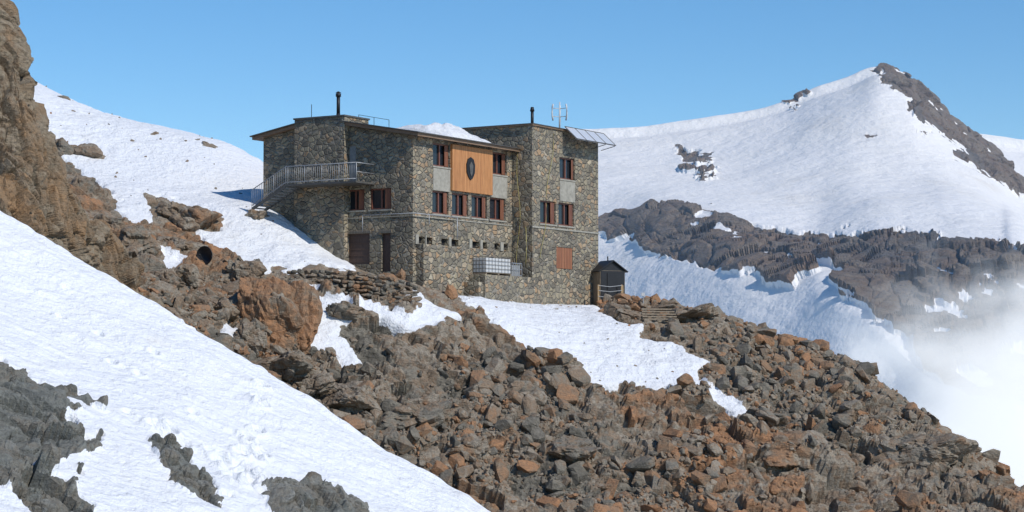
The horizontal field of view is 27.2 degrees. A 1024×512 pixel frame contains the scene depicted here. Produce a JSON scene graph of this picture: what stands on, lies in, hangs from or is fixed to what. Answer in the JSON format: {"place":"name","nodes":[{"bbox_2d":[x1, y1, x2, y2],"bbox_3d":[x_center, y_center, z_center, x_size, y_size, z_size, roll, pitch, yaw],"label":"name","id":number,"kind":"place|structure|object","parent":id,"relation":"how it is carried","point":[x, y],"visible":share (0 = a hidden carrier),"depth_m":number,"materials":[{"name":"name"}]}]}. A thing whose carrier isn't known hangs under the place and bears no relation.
{"place":"outdoors","nodes":[
{"label":"outdoors","id":0,"kind":"place"},
{"bbox_2d":[0,211,489,511],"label":"foreground snow slope","id":1,"kind":"structure","parent":0,"point":[116,395],"depth_m":55.27,"materials":[{"name":"white snow"}]},
{"bbox_2d":[11,0,1023,160],"label":"sky","id":2,"kind":"structure","parent":0,"point":[228,71],"materials":[{"name":"blue"}]},
{"bbox_2d":[33,83,1023,511],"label":"rocky hillside","id":3,"kind":"structure","parent":0,"point":[159,169],"depth_m":108.84,"materials":[{"name":"stone"}]},
{"bbox_2d":[58,95,69,99],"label":"boulder","id":4,"kind":"object","parent":3,"relation":"on","point":[65,97],"visible":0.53,"depth_m":135.84,"materials":[{"name":"grey stone"}]},
{"bbox_2d":[55,137,73,156],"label":"boulder","id":5,"kind":"object","parent":3,"relation":"on","point":[64,147],"visible":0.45,"depth_m":124.11,"materials":[{"name":"grey stone"}]},
{"bbox_2d":[0,0,164,307],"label":"rock cliff","id":6,"kind":"structure","parent":3,"relation":"on","point":[38,195],"depth_m":81.83,"materials":[{"name":"brown stone"}]},
{"bbox_2d":[70,175,94,196],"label":"boulder","id":7,"kind":"object","parent":3,"relation":"on","point":[86,185],"visible":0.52,"depth_m":116.42,"materials":[{"name":"grey stone"}]},
{"bbox_2d":[73,143,105,158],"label":"boulder","id":8,"kind":"object","parent":3,"relation":"on","point":[93,150],"visible":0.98,"depth_m":124.65,"materials":[{"name":"brown stone"}]},
{"bbox_2d":[93,214,125,228],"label":"boulder","id":9,"kind":"object","parent":3,"relation":"on","point":[115,222],"visible":0.48,"depth_m":112.18,"materials":[{"name":"grey stone"}]},
{"bbox_2d":[126,245,143,257],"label":"boulder","id":10,"kind":"object","parent":3,"relation":"on","point":[133,251],"visible":0.16,"depth_m":107.31,"materials":[{"name":"grey stone"}]},
{"bbox_2d":[119,224,160,255],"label":"boulder","id":11,"kind":"object","parent":3,"relation":"on","point":[137,235],"visible":0.57,"depth_m":109.88,"materials":[{"name":"grey stone"}]},
{"bbox_2d":[137,253,166,272],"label":"boulder","id":12,"kind":"object","parent":3,"relation":"on","point":[150,262],"visible":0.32,"depth_m":106.65,"materials":[{"name":"grey stone"}]},
{"bbox_2d":[146,268,184,289],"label":"boulder","id":13,"kind":"object","parent":3,"relation":"on","point":[169,275],"visible":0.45,"depth_m":105.39,"materials":[{"name":"grey stone"}]},
{"bbox_2d":[154,201,185,221],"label":"boulder","id":14,"kind":"object","parent":3,"relation":"on","point":[170,210],"visible":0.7,"depth_m":116.64,"materials":[{"name":"brown stone"}]},
{"bbox_2d":[156,236,207,250],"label":"boulder","id":15,"kind":"object","parent":3,"relation":"on","point":[182,244],"visible":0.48,"depth_m":111.78,"materials":[{"name":"grey stone"}]},
{"bbox_2d":[172,216,199,231],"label":"boulder","id":16,"kind":"object","parent":3,"relation":"on","point":[187,224],"visible":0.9,"depth_m":115.61,"materials":[{"name":"grey stone"}]},
{"bbox_2d":[176,264,205,288],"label":"boulder","id":17,"kind":"object","parent":3,"relation":"on","point":[189,275],"visible":0.76,"depth_m":107.35,"materials":[{"name":"grey stone"}]},
{"bbox_2d":[178,205,222,228],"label":"boulder","id":18,"kind":"object","parent":3,"relation":"on","point":[204,217],"visible":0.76,"depth_m":116.21,"materials":[{"name":"brown stone"}]},
{"bbox_2d":[196,246,212,264],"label":"pipe","id":19,"kind":"object","parent":3,"relation":"on","point":[204,254],"visible":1,"depth_m":110.27,"materials":[{"name":"black metal"}]},
{"bbox_2d":[202,141,217,147],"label":"boulder","id":20,"kind":"object","parent":3,"relation":"on","point":[206,144],"visible":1,"depth_m":129.68,"materials":[{"name":"grey stone"}]},
{"bbox_2d":[196,294,239,321],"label":"boulder","id":21,"kind":"object","parent":3,"relation":"on","point":[217,302],"visible":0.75,"depth_m":103.97,"materials":[{"name":"grey stone"}]},
{"bbox_2d":[226,258,266,279],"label":"boulder","id":22,"kind":"object","parent":3,"relation":"on","point":[237,270],"visible":0.61,"depth_m":109.59,"materials":[{"name":"grey stone"}]},
{"bbox_2d":[233,322,267,352],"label":"boulder","id":23,"kind":"object","parent":3,"relation":"on","point":[248,334],"visible":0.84,"depth_m":102.17,"materials":[{"name":"grey stone"}]},
{"bbox_2d":[244,209,269,218],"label":"boulder","id":24,"kind":"object","parent":3,"relation":"on","point":[256,214],"visible":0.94,"depth_m":118.73,"materials":[{"name":"brown stone"}]},
{"bbox_2d":[237,276,297,339],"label":"boulder","id":25,"kind":"object","parent":3,"relation":"on","point":[254,295],"visible":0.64,"depth_m":104.23,"materials":[{"name":"brown stone"}]},
{"bbox_2d":[261,292,304,338],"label":"boulder","id":26,"kind":"object","parent":3,"relation":"on","point":[291,319],"visible":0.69,"depth_m":103.75,"materials":[{"name":"brown stone"}]},
{"bbox_2d":[254,350,314,380],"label":"boulder","id":27,"kind":"object","parent":3,"relation":"on","point":[295,365],"visible":0.82,"depth_m":101.19,"materials":[{"name":"grey stone"}]},
{"bbox_2d":[290,280,322,351],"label":"boulder","id":28,"kind":"object","parent":3,"relation":"on","point":[307,300],"visible":0.57,"depth_m":104.73,"materials":[{"name":"brown stone"}]},
{"bbox_2d":[302,372,334,394],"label":"boulder","id":29,"kind":"object","parent":3,"relation":"on","point":[322,383],"visible":0.94,"depth_m":100.89,"materials":[{"name":"grey stone"}]},
{"bbox_2d":[325,301,364,320],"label":"boulder","id":30,"kind":"object","parent":3,"relation":"on","point":[346,310],"visible":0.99,"depth_m":107.02,"materials":[{"name":"grey stone"}]},
{"bbox_2d":[319,380,381,410],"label":"boulder","id":31,"kind":"object","parent":3,"relation":"on","point":[360,394],"visible":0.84,"depth_m":100.67,"materials":[{"name":"grey stone"}]},
{"bbox_2d":[285,269,421,307],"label":"dry stone wall","id":32,"kind":"structure","parent":3,"relation":"on","point":[409,292],"depth_m":110.13,"materials":[{"name":"grey stone"}]},
{"bbox_2d":[46,86,673,381],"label":"stones on snow","id":33,"kind":"object","parent":3,"relation":"on","point":[115,176],"visible":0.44,"depth_m":123.14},
{"bbox_2d":[377,401,452,430],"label":"boulder","id":34,"kind":"object","parent":3,"relation":"on","point":[435,414],"visible":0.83,"depth_m":100.57,"materials":[{"name":"grey stone"}]},
{"bbox_2d":[250,91,615,304],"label":"stone mountain hut","id":35,"kind":"object","parent":3,"relation":"on","point":[437,206],"visible":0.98,"depth_m":119.23,"materials":[{"name":"grey stone"}]},
{"bbox_2d":[350,145,355,180],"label":"upper door","id":36,"kind":"structure","parent":35,"relation":"in","point":[352,147],"depth_m":117.69,"materials":[{"name":"grey paint"}]},
{"bbox_2d":[349,233,369,264],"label":"store door","id":37,"kind":"structure","parent":35,"relation":"in","point":[359,244],"depth_m":117.17,"materials":[{"name":"brown wood"}]},
{"bbox_2d":[383,233,390,271],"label":"entrance door","id":38,"kind":"structure","parent":35,"relation":"in","point":[386,236],"depth_m":116.26,"materials":[{"name":"brown wood"}]},
{"bbox_2d":[349,143,572,225],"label":"window frames","id":39,"kind":"structure","parent":35,"relation":"in","point":[457,195],"depth_m":119.47,"materials":[{"name":"red wood"}]},
{"bbox_2d":[351,145,570,224],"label":"window panes","id":40,"kind":"structure","parent":35,"relation":"in","point":[376,193],"depth_m":120.92,"materials":[{"name":"black glass"}]},
{"bbox_2d":[472,256,511,275],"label":"water tank","id":41,"kind":"object","parent":35,"relation":"on","point":[489,265],"visible":0.99,"depth_m":119.39,"materials":[{"name":"white plastic"}]},
{"bbox_2d":[510,263,521,276],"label":"storage crate","id":42,"kind":"object","parent":35,"relation":"on","point":[516,269],"visible":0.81,"depth_m":121.74,"materials":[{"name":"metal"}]},
{"bbox_2d":[446,433,489,461],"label":"boulder","id":43,"kind":"object","parent":3,"relation":"on","point":[476,447],"visible":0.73,"depth_m":99.42,"materials":[{"name":"grey stone"}]},
{"bbox_2d":[547,436,601,464],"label":"boulder","id":44,"kind":"object","parent":3,"relation":"on","point":[569,451],"visible":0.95,"depth_m":100.68,"materials":[{"name":"grey stone"}]},
{"bbox_2d":[138,255,1015,511],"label":"scree boulders","id":45,"kind":"object","parent":3,"relation":"on","point":[526,391],"visible":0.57,"depth_m":104.06,"materials":[{"name":"stone"}]},
{"bbox_2d":[591,256,627,304],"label":"wooden outhouse","id":46,"kind":"structure","parent":3,"relation":"on","point":[609,273],"depth_m":128.55,"materials":[{"name":"grey wood"}]},
{"bbox_2d":[607,273,618,295],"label":"shed door","id":47,"kind":"structure","parent":46,"relation":"in","point":[612,278],"depth_m":128.50,"materials":[{"name":"black wood"}]},
{"bbox_2d":[598,285,622,305],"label":"rope railing","id":48,"kind":"object","parent":3,"relation":"on","point":[621,290],"visible":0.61,"depth_m":127.29,"materials":[{"name":"brown wood"}]},
{"bbox_2d":[603,303,653,320],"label":"boulder","id":49,"kind":"object","parent":3,"relation":"on","point":[619,312],"visible":0.89,"depth_m":118.98,"materials":[{"name":"grey stone"}]},
{"bbox_2d":[640,308,678,320],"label":"wooden steps","id":50,"kind":"structure","parent":3,"relation":"on","point":[666,313],"depth_m":119.25,"materials":[{"name":"brown wood"}]},
{"bbox_2d":[650,300,678,312],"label":"boulder","id":51,"kind":"object","parent":3,"relation":"on","point":[666,304],"visible":0.76,"depth_m":121.75,"materials":[{"name":"grey stone"}]},
{"bbox_2d":[675,434,711,451],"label":"boulder","id":52,"kind":"object","parent":3,"relation":"on","point":[692,439],"visible":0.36,"depth_m":102.09,"materials":[{"name":"grey stone"}]},
{"bbox_2d":[668,303,719,321],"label":"boulder","id":53,"kind":"object","parent":3,"relation":"on","point":[707,310],"visible":0.8,"depth_m":119.22,"materials":[{"name":"grey stone"}]},
{"bbox_2d":[742,407,787,429],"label":"boulder","id":54,"kind":"object","parent":3,"relation":"on","point":[781,424],"visible":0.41,"depth_m":107.50,"materials":[{"name":"grey stone"}]},
{"bbox_2d":[756,430,828,468],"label":"boulder","id":55,"kind":"object","parent":3,"relation":"on","point":[785,457],"visible":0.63,"depth_m":103.28,"materials":[{"name":"brown stone"}]},
{"bbox_2d":[872,433,978,472],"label":"boulder","id":56,"kind":"object","parent":3,"relation":"on","point":[945,451],"visible":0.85,"depth_m":105.90,"materials":[{"name":"grey stone"}]},
{"bbox_2d":[564,63,1023,486],"bbox_3d":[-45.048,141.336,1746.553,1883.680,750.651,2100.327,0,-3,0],"label":"distant mountain","id":57,"kind":"structure","parent":0,"point":[873,214],"depth_m":1587.02,"materials":[{"name":"white snow"}]},
{"bbox_2d":[981,134,1023,176],"bbox_3d":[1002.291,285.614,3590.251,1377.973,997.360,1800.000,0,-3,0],"label":"snow ridge","id":58,"kind":"structure","parent":0,"point":[1012,149],"depth_m":3629.65,"materials":[{"name":"white snow"}]}
]}

